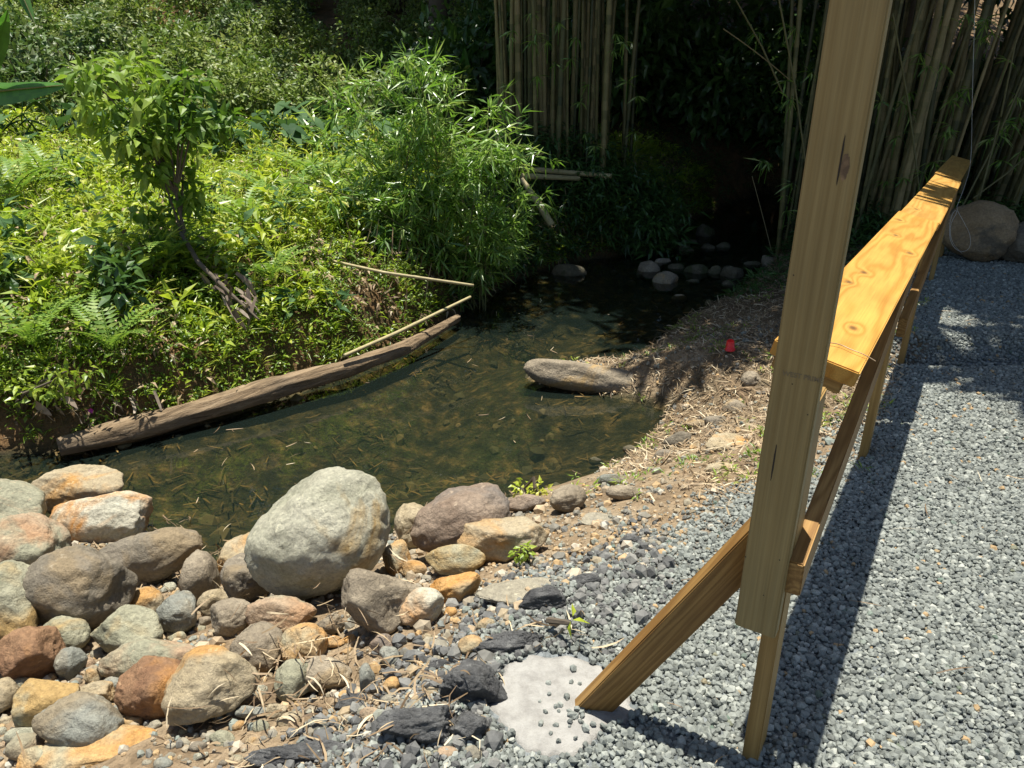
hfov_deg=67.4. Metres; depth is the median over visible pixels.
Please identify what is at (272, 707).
stone
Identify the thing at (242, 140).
taro plant
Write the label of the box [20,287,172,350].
fern
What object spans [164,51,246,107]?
bush
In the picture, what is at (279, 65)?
bush
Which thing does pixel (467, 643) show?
stone
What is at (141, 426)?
fallen log
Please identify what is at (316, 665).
boulder
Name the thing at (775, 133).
thicket bush
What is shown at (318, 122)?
taro plant
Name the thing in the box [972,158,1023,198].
dead cane
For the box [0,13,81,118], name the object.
bush
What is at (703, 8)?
thicket bush
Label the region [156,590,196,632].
stone
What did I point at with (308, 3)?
bush
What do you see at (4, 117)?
taro plant
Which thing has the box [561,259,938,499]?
bank weeds
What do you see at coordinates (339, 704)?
asphalt lump
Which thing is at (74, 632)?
stone
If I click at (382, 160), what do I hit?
fern
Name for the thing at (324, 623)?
stone
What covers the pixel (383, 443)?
sunken leaf litter
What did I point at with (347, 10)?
bush
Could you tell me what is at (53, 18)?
bush
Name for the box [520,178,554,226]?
bamboo pole
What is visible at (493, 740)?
asphalt crumbs
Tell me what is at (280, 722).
cobble
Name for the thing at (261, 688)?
cobble
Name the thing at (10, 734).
stone
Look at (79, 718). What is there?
boulder
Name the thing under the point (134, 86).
bush
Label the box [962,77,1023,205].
dead cane
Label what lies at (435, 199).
bamboo shrub
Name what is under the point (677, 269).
stone
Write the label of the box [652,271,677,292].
stone
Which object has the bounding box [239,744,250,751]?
cobble
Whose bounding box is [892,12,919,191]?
dead cane
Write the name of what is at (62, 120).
taro plant
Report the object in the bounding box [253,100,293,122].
taro plant
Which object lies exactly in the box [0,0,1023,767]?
ground
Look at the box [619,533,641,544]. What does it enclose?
asphalt lump
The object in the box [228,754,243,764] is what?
cobble
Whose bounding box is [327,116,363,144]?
taro plant
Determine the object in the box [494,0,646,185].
bamboo clump
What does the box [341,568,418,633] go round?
boulder
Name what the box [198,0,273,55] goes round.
bush
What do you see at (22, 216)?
fern
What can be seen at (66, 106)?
taro plant
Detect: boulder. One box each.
[0,478,46,518]
[0,512,71,564]
[0,560,39,639]
[0,625,65,679]
[11,678,79,727]
[23,544,137,629]
[31,464,123,513]
[31,691,123,746]
[35,724,155,767]
[49,490,153,543]
[90,604,163,653]
[96,638,193,677]
[99,527,203,584]
[114,655,180,720]
[161,645,259,725]
[229,621,282,675]
[244,466,390,599]
[244,595,316,632]
[305,655,351,692]
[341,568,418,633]
[410,482,510,552]
[425,544,485,575]
[430,571,480,603]
[457,516,549,562]
[475,577,556,604]
[523,359,633,391]
[942,200,1019,261]
[1001,221,1023,262]
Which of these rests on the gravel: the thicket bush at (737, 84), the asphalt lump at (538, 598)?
the asphalt lump at (538, 598)
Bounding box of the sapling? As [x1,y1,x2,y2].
[52,37,264,250]
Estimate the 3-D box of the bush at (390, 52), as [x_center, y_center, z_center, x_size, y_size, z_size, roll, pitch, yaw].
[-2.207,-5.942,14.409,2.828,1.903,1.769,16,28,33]
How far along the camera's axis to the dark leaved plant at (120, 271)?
5.47 m
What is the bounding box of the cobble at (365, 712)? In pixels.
[359,706,376,719]
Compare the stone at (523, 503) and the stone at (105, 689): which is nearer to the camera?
the stone at (105, 689)
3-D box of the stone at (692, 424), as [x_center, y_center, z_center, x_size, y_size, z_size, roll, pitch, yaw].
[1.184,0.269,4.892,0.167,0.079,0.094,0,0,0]
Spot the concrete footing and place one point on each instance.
(519, 710)
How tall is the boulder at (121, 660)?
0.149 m
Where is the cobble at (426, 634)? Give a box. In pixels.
[422,633,433,639]
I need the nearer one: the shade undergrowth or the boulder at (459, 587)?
the boulder at (459, 587)
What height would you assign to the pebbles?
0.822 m
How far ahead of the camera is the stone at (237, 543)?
3.55 m
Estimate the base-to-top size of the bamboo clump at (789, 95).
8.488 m
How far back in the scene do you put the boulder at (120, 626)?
2.79 m
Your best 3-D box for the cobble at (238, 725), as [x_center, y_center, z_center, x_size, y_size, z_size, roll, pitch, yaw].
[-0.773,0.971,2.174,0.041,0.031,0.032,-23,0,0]
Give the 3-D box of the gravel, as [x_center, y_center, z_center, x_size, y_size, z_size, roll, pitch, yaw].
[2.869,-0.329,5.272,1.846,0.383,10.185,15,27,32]
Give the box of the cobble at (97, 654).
[90,650,103,658]
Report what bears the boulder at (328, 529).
on the ground
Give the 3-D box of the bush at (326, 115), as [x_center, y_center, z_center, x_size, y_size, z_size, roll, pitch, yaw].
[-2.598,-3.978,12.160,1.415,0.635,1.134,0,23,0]
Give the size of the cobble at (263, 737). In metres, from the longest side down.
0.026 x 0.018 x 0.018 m
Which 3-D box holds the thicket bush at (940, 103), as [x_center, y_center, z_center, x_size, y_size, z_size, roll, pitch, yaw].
[6.987,-4.403,13.507,2.663,3.054,4.132,-3,23,-6]
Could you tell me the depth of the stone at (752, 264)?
9.68 m
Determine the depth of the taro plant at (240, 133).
9.64 m
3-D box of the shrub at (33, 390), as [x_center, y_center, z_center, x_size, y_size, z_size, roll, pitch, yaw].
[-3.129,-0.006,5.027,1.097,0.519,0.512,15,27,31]
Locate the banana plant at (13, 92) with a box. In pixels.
[0,0,63,105]
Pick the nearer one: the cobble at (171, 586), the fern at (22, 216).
the cobble at (171, 586)
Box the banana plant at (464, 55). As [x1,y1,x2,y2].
[405,48,472,132]
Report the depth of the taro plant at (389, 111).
12.17 m
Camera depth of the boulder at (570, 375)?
5.94 m
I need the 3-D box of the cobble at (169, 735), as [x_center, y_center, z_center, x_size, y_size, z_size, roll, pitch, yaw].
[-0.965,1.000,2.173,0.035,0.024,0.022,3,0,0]
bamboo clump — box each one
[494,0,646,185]
[744,0,859,255]
[852,0,1023,245]
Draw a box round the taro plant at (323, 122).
[312,119,346,142]
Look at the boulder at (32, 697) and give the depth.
2.33 m
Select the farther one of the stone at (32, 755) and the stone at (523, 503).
the stone at (523, 503)
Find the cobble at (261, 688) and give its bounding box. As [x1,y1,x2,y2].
[252,685,267,695]
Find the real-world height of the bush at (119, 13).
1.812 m
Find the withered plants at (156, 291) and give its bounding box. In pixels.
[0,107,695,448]
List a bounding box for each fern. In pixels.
[0,156,72,200]
[0,207,69,239]
[0,293,102,346]
[1,142,106,187]
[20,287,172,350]
[87,210,231,262]
[192,179,297,225]
[198,135,260,152]
[219,244,318,282]
[220,163,332,198]
[236,149,362,180]
[305,173,395,206]
[342,147,408,169]
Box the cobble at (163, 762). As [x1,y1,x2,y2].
[153,757,172,767]
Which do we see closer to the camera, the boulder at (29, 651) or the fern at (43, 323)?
the boulder at (29, 651)
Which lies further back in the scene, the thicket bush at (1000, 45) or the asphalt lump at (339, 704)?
the thicket bush at (1000, 45)
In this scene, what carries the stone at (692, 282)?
on the ground
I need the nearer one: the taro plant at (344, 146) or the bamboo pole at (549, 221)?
the bamboo pole at (549, 221)
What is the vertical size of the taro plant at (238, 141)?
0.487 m
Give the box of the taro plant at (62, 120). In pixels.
[57,114,110,150]
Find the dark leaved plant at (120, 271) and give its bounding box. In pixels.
[83,240,155,325]
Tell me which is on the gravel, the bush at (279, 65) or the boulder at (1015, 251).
the boulder at (1015, 251)
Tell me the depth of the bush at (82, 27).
15.39 m
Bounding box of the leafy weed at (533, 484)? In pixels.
[509,475,552,497]
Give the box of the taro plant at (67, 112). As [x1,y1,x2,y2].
[57,108,101,134]
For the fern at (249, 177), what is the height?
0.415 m
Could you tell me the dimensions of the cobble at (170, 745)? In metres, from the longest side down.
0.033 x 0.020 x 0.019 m
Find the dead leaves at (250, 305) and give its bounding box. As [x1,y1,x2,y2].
[222,287,263,329]
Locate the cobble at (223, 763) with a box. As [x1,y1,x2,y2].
[218,760,226,766]
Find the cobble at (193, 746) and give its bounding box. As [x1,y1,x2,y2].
[189,741,206,751]
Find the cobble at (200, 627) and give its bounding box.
[192,625,205,630]
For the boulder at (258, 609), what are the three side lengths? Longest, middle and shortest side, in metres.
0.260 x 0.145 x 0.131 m
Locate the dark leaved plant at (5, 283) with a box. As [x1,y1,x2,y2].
[0,248,37,307]
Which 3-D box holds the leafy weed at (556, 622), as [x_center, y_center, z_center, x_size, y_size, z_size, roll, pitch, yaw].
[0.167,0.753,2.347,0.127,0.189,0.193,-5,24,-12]
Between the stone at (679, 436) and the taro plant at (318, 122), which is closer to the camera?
the stone at (679, 436)
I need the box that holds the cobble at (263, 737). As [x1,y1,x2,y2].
[258,735,266,740]
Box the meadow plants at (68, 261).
[0,91,715,442]
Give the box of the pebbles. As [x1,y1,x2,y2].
[0,293,927,767]
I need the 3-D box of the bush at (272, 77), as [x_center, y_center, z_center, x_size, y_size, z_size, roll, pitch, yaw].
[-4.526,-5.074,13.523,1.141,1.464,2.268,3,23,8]
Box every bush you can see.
[0,0,49,32]
[0,0,66,70]
[0,0,76,43]
[0,0,93,30]
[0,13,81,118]
[0,80,37,118]
[9,78,76,115]
[11,0,141,92]
[43,0,84,14]
[48,9,148,58]
[57,42,200,105]
[61,0,145,32]
[65,51,150,103]
[72,0,154,14]
[82,0,207,53]
[124,19,199,86]
[136,10,259,108]
[152,0,261,32]
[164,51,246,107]
[173,17,218,59]
[184,39,303,125]
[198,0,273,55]
[206,51,290,105]
[225,8,302,76]
[236,60,319,89]
[237,0,338,52]
[241,54,314,101]
[256,0,315,35]
[257,0,322,11]
[261,50,362,120]
[273,18,371,85]
[298,59,425,121]
[319,112,379,135]
[325,68,422,128]
[333,0,377,35]
[335,11,436,94]
[351,0,416,55]
[378,0,524,133]
[394,0,428,39]
[408,75,497,127]
[414,60,493,139]
[420,0,494,62]
[451,0,580,81]
[451,6,507,39]
[508,0,677,128]
[578,0,719,130]
[604,0,782,91]
[658,7,787,149]
[729,0,825,78]
[733,13,822,174]
[881,39,992,182]
[882,38,946,151]
[957,29,1013,188]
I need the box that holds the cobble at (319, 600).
[311,596,324,603]
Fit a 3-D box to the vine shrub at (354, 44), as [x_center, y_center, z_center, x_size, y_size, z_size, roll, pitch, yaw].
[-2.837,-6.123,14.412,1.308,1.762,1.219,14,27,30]
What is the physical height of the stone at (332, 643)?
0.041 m
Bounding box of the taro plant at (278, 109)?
[275,101,300,124]
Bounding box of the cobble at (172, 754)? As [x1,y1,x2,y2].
[165,752,175,756]
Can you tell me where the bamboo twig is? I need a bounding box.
[752,177,771,249]
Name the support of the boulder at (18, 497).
on the ground
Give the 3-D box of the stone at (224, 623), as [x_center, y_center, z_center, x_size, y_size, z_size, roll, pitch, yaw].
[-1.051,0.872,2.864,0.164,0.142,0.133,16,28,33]
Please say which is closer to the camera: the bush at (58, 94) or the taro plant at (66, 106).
the taro plant at (66, 106)
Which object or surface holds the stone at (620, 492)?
on the ground
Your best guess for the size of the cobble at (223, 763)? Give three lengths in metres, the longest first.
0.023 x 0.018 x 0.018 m
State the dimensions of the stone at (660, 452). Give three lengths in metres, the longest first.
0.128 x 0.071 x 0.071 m
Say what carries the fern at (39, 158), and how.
on the ground
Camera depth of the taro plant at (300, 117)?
11.38 m
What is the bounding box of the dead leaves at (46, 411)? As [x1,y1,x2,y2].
[32,383,84,423]
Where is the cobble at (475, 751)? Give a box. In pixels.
[465,745,481,761]
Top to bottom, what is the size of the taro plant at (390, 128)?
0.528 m
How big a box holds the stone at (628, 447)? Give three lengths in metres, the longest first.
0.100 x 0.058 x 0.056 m
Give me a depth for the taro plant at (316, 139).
10.30 m
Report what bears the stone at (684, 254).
on the ground
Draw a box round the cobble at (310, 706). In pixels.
[304,704,317,714]
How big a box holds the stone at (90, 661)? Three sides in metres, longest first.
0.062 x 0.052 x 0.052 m
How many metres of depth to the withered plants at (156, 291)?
6.26 m
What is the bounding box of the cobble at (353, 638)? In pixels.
[343,634,356,642]
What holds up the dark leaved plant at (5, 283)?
on the ground
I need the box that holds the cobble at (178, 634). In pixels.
[167,631,186,640]
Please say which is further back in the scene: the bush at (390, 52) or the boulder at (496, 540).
the bush at (390, 52)
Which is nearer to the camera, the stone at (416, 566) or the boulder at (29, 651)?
the boulder at (29, 651)
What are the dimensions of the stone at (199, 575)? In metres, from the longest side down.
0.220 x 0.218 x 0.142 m
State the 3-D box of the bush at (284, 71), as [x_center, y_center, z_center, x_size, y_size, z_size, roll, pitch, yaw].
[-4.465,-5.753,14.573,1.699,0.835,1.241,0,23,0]
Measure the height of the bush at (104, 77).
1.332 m
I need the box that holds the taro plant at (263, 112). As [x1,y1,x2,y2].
[251,110,279,132]
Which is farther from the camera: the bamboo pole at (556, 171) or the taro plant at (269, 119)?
the taro plant at (269, 119)
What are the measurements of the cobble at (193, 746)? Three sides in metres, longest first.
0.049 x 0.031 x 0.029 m
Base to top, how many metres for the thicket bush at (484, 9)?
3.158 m
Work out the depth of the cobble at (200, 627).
3.01 m
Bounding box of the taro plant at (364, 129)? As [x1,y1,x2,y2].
[358,109,395,137]
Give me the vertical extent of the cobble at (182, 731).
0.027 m
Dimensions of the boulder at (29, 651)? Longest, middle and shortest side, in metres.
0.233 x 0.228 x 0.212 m
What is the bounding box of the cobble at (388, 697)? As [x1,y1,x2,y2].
[381,694,396,705]
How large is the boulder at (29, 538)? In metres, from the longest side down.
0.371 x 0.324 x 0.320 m
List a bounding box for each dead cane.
[735,0,782,94]
[778,0,805,160]
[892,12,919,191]
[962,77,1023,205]
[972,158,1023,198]
[978,38,1016,197]
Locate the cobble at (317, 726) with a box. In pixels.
[303,718,327,729]
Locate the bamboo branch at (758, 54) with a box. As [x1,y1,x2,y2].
[723,28,796,86]
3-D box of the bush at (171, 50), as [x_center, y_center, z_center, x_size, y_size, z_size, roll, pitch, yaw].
[-5.780,-5.525,13.647,3.146,2.031,1.583,11,25,23]
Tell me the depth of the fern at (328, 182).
7.79 m
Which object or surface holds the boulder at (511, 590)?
on the ground
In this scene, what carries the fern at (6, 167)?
on the ground
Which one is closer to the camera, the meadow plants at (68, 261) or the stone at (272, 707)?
the stone at (272, 707)
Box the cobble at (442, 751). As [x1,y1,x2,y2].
[437,746,457,757]
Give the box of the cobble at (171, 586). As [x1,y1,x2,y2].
[163,582,175,591]
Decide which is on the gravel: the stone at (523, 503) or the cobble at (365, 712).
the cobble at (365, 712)
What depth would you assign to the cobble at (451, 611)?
2.61 m
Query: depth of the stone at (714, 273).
9.29 m
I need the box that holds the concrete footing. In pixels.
[490,655,634,756]
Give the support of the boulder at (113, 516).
on the bed cobbles at (537, 454)
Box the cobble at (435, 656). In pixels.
[426,655,441,662]
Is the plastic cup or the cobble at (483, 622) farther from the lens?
the plastic cup
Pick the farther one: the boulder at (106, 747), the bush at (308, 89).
the bush at (308, 89)
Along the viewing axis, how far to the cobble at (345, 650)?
2.52 m
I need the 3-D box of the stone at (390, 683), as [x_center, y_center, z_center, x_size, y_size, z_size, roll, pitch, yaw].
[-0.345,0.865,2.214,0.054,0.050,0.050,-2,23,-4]
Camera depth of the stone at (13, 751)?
2.21 m
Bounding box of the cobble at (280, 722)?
[276,710,301,726]
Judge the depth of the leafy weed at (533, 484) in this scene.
4.23 m
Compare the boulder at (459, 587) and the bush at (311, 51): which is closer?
the boulder at (459, 587)
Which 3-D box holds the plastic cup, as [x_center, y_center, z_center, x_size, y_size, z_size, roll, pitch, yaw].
[1.595,-0.284,5.611,0.076,0.075,0.076,-5,31,2]
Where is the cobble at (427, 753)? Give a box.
[423,749,431,757]
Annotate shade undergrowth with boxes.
[387,44,1023,312]
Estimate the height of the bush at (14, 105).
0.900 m
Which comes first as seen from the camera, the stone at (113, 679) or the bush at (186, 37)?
the stone at (113, 679)
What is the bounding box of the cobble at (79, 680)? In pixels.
[69,678,82,683]
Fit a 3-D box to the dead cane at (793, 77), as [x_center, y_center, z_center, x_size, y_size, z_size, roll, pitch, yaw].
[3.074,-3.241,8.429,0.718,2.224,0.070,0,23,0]
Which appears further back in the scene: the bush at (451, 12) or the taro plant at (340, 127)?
the bush at (451, 12)
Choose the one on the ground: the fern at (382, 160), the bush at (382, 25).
the bush at (382, 25)
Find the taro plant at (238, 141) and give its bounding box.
[227,134,252,157]
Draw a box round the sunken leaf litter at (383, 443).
[0,257,753,559]
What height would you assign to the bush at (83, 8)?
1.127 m
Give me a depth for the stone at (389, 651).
2.36 m
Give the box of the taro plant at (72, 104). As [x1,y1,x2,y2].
[49,103,78,127]
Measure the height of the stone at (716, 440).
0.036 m
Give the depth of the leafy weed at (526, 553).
2.89 m
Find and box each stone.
[0,677,19,714]
[3,727,33,743]
[5,733,44,760]
[14,677,28,686]
[16,745,42,767]
[43,615,90,648]
[53,647,87,679]
[80,680,114,700]
[84,657,95,667]
[84,668,103,682]
[104,676,117,688]
[123,716,142,725]
[130,586,163,611]
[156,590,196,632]
[178,549,220,599]
[197,589,230,616]
[210,597,249,637]
[217,532,249,572]
[220,553,267,601]
[234,705,265,718]
[265,703,287,718]
[274,658,309,703]
[280,622,328,660]
[317,612,344,635]
[327,635,344,647]
[359,662,374,691]
[369,633,392,652]
[379,646,399,665]
[382,539,410,574]
[383,676,400,691]
[394,502,423,549]
[399,587,443,626]
[400,559,426,575]
[458,635,482,654]
[509,494,545,512]
[550,484,586,512]
[551,264,587,282]
[581,512,614,524]
[588,457,602,465]
[598,474,626,485]
[606,485,641,499]
[623,445,637,453]
[636,260,660,280]
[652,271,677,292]
[654,449,673,459]
[655,258,671,269]
[663,431,691,447]
[667,263,684,275]
[671,294,686,302]
[674,245,693,256]
[683,264,707,280]
[684,420,705,429]
[685,279,699,286]
[695,224,714,242]
[700,243,715,255]
[704,416,725,425]
[704,462,734,473]
[705,432,748,451]
[707,265,721,280]
[715,242,730,253]
[720,266,743,282]
[721,280,735,289]
[722,399,747,413]
[741,371,760,386]
[742,261,761,269]
[761,255,776,265]
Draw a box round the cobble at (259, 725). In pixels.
[252,719,269,731]
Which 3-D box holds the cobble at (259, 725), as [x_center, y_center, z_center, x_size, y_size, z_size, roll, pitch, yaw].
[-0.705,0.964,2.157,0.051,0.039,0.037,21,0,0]
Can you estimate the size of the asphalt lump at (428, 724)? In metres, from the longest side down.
0.206 x 0.125 x 0.124 m
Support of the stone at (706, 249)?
on the ground
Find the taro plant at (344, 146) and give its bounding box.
[322,136,361,157]
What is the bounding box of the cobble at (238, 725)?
[231,720,244,730]
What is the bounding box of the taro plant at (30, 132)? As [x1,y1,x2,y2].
[2,112,42,142]
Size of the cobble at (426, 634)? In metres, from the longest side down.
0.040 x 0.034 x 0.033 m
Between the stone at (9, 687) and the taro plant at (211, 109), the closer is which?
the stone at (9, 687)
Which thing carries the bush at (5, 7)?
on the ground
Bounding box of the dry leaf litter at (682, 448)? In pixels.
[16,222,1022,767]
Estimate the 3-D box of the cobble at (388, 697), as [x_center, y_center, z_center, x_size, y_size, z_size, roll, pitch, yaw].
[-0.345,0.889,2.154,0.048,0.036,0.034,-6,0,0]
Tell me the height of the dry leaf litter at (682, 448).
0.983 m
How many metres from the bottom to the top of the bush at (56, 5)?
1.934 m
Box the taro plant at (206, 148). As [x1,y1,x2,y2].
[170,128,218,160]
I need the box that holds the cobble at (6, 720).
[0,716,11,723]
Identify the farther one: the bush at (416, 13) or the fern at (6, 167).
the bush at (416, 13)
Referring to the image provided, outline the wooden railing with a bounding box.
[575,0,969,760]
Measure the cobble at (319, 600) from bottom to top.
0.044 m
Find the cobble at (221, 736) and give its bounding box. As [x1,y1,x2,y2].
[209,730,234,745]
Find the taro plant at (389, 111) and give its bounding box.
[380,104,406,125]
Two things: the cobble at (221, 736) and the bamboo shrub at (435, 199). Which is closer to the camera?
the cobble at (221, 736)
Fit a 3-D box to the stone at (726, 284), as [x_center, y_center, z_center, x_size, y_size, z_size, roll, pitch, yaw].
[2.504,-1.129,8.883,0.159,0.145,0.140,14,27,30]
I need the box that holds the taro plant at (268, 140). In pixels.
[261,122,282,147]
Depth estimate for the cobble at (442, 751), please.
1.91 m
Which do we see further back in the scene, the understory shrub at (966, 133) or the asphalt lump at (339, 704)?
the understory shrub at (966, 133)
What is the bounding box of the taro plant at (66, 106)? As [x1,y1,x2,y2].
[24,98,76,133]
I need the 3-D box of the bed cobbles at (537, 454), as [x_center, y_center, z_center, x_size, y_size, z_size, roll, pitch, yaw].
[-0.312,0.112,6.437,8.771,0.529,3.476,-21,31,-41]
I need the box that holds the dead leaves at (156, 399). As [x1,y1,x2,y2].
[105,389,163,418]
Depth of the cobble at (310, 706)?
2.20 m
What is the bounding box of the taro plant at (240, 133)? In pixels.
[205,124,255,160]
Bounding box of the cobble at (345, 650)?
[339,647,352,653]
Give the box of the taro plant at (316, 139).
[295,136,343,154]
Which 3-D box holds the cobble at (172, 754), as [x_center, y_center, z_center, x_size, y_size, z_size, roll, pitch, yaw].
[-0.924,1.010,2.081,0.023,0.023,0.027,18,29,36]
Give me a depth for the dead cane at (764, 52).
8.46 m
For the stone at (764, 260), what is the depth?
9.65 m
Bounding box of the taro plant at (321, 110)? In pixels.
[290,100,346,119]
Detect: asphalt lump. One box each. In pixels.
[244,740,343,766]
[334,693,359,709]
[376,704,456,744]
[427,659,451,669]
[439,658,507,703]
[450,709,489,739]
[472,630,545,652]
[518,585,566,609]
[569,573,601,584]
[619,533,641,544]
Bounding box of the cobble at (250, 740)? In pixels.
[245,737,256,743]
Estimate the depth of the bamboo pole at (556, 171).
9.81 m
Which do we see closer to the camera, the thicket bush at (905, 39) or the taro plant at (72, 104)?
the taro plant at (72, 104)
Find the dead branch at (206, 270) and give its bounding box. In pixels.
[175,222,269,320]
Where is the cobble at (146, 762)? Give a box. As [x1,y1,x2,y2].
[141,759,151,764]
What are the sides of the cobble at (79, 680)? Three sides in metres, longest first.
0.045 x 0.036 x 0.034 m
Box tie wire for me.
[831,342,874,360]
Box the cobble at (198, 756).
[193,752,208,760]
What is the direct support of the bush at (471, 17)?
on the ground
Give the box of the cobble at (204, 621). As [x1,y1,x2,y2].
[197,616,210,625]
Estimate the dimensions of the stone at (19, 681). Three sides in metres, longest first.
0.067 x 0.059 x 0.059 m
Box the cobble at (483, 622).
[475,617,494,629]
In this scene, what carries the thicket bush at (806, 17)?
on the ground
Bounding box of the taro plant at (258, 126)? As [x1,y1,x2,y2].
[238,121,266,150]
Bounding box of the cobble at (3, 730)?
[0,727,6,735]
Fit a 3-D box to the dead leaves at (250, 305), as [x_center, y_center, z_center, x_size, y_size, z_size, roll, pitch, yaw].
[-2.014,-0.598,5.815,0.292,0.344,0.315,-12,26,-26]
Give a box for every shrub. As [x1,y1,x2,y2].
[0,347,103,414]
[268,37,568,315]
[325,5,390,86]
[895,62,996,199]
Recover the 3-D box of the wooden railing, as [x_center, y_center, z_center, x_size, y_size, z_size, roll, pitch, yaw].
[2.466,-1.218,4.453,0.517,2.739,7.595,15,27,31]
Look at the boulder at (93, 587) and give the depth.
2.92 m
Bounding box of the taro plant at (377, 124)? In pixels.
[362,120,391,145]
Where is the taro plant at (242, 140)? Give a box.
[212,128,246,144]
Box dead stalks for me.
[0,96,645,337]
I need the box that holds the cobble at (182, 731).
[178,728,187,734]
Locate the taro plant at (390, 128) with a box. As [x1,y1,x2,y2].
[389,124,407,146]
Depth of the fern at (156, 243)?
6.03 m
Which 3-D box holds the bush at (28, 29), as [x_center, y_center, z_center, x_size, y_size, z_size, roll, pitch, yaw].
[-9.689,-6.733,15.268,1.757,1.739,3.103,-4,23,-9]
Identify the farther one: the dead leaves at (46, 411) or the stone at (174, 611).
the dead leaves at (46, 411)
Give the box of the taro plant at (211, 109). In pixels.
[176,107,215,117]
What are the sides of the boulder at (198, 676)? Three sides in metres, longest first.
0.282 x 0.233 x 0.205 m
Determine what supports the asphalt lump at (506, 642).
on the gravel
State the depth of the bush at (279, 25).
16.31 m
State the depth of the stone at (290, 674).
2.28 m
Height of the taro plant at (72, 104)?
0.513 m
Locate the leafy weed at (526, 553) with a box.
[507,540,537,564]
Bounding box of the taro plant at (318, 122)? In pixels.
[276,116,323,145]
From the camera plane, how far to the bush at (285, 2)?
17.21 m
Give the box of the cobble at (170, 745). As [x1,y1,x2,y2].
[165,743,175,748]
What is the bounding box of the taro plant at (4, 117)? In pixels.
[0,99,56,135]
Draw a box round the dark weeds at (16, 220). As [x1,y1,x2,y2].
[0,103,691,347]
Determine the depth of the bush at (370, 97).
12.79 m
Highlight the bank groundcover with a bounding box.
[0,104,715,435]
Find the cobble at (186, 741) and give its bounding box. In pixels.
[178,737,190,745]
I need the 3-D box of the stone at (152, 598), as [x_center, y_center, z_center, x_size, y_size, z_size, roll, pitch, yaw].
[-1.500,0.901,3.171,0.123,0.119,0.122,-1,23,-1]
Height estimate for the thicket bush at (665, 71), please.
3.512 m
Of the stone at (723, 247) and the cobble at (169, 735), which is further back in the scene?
the stone at (723, 247)
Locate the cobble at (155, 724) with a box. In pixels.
[148,720,161,728]
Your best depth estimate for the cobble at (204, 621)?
3.04 m
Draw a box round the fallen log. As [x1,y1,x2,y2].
[56,314,460,455]
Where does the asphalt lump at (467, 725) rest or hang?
on the gravel
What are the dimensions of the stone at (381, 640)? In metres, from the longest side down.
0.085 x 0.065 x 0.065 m
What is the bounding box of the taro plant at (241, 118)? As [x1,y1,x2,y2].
[234,116,248,131]
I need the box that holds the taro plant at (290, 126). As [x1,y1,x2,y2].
[277,119,315,160]
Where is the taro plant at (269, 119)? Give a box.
[248,104,298,139]
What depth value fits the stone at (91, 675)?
2.61 m
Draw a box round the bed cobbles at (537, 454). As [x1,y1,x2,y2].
[13,276,743,559]
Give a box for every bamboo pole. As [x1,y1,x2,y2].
[332,260,473,286]
[342,296,470,356]
[515,165,611,177]
[520,173,579,180]
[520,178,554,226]
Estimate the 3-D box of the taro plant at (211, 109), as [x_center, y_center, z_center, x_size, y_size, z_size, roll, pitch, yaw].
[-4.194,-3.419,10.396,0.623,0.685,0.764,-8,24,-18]
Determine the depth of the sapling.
5.71 m
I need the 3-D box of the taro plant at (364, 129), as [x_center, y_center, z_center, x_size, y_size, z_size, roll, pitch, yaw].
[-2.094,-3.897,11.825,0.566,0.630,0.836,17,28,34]
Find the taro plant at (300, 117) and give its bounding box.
[291,108,323,134]
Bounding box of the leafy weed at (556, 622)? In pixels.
[546,604,589,638]
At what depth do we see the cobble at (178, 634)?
2.95 m
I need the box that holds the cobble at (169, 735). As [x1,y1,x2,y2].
[165,733,176,738]
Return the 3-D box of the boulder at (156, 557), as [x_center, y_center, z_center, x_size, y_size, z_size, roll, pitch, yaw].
[-1.684,0.804,3.516,0.548,0.244,0.238,-14,0,0]
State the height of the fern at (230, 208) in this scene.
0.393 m
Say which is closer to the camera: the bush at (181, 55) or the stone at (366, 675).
the stone at (366, 675)
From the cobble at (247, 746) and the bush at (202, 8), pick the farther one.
the bush at (202, 8)
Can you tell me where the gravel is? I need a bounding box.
[296,247,1023,767]
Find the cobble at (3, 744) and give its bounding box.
[0,741,6,748]
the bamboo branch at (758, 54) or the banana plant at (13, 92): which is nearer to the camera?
the banana plant at (13, 92)
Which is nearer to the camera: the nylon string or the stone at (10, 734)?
the stone at (10, 734)
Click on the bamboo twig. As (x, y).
(761, 212)
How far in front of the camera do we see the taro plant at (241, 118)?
11.36 m
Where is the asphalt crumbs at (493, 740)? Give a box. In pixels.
[193,510,675,767]
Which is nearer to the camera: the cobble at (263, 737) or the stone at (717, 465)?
the cobble at (263, 737)
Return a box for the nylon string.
[949,9,974,251]
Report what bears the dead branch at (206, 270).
attached to the sapling
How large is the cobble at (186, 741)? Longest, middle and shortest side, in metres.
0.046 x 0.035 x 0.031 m
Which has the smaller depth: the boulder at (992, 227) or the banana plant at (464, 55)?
the boulder at (992, 227)
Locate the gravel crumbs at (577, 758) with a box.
[482,641,649,767]
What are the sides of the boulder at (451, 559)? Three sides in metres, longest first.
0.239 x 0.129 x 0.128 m
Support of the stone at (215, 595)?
on the ground
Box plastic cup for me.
[725,339,734,351]
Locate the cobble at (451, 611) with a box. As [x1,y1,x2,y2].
[443,607,456,616]
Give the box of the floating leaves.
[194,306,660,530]
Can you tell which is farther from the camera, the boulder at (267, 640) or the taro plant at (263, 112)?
the taro plant at (263, 112)
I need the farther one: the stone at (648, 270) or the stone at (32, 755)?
the stone at (648, 270)
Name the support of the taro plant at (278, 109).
on the ground
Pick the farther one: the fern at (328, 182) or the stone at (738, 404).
the fern at (328, 182)

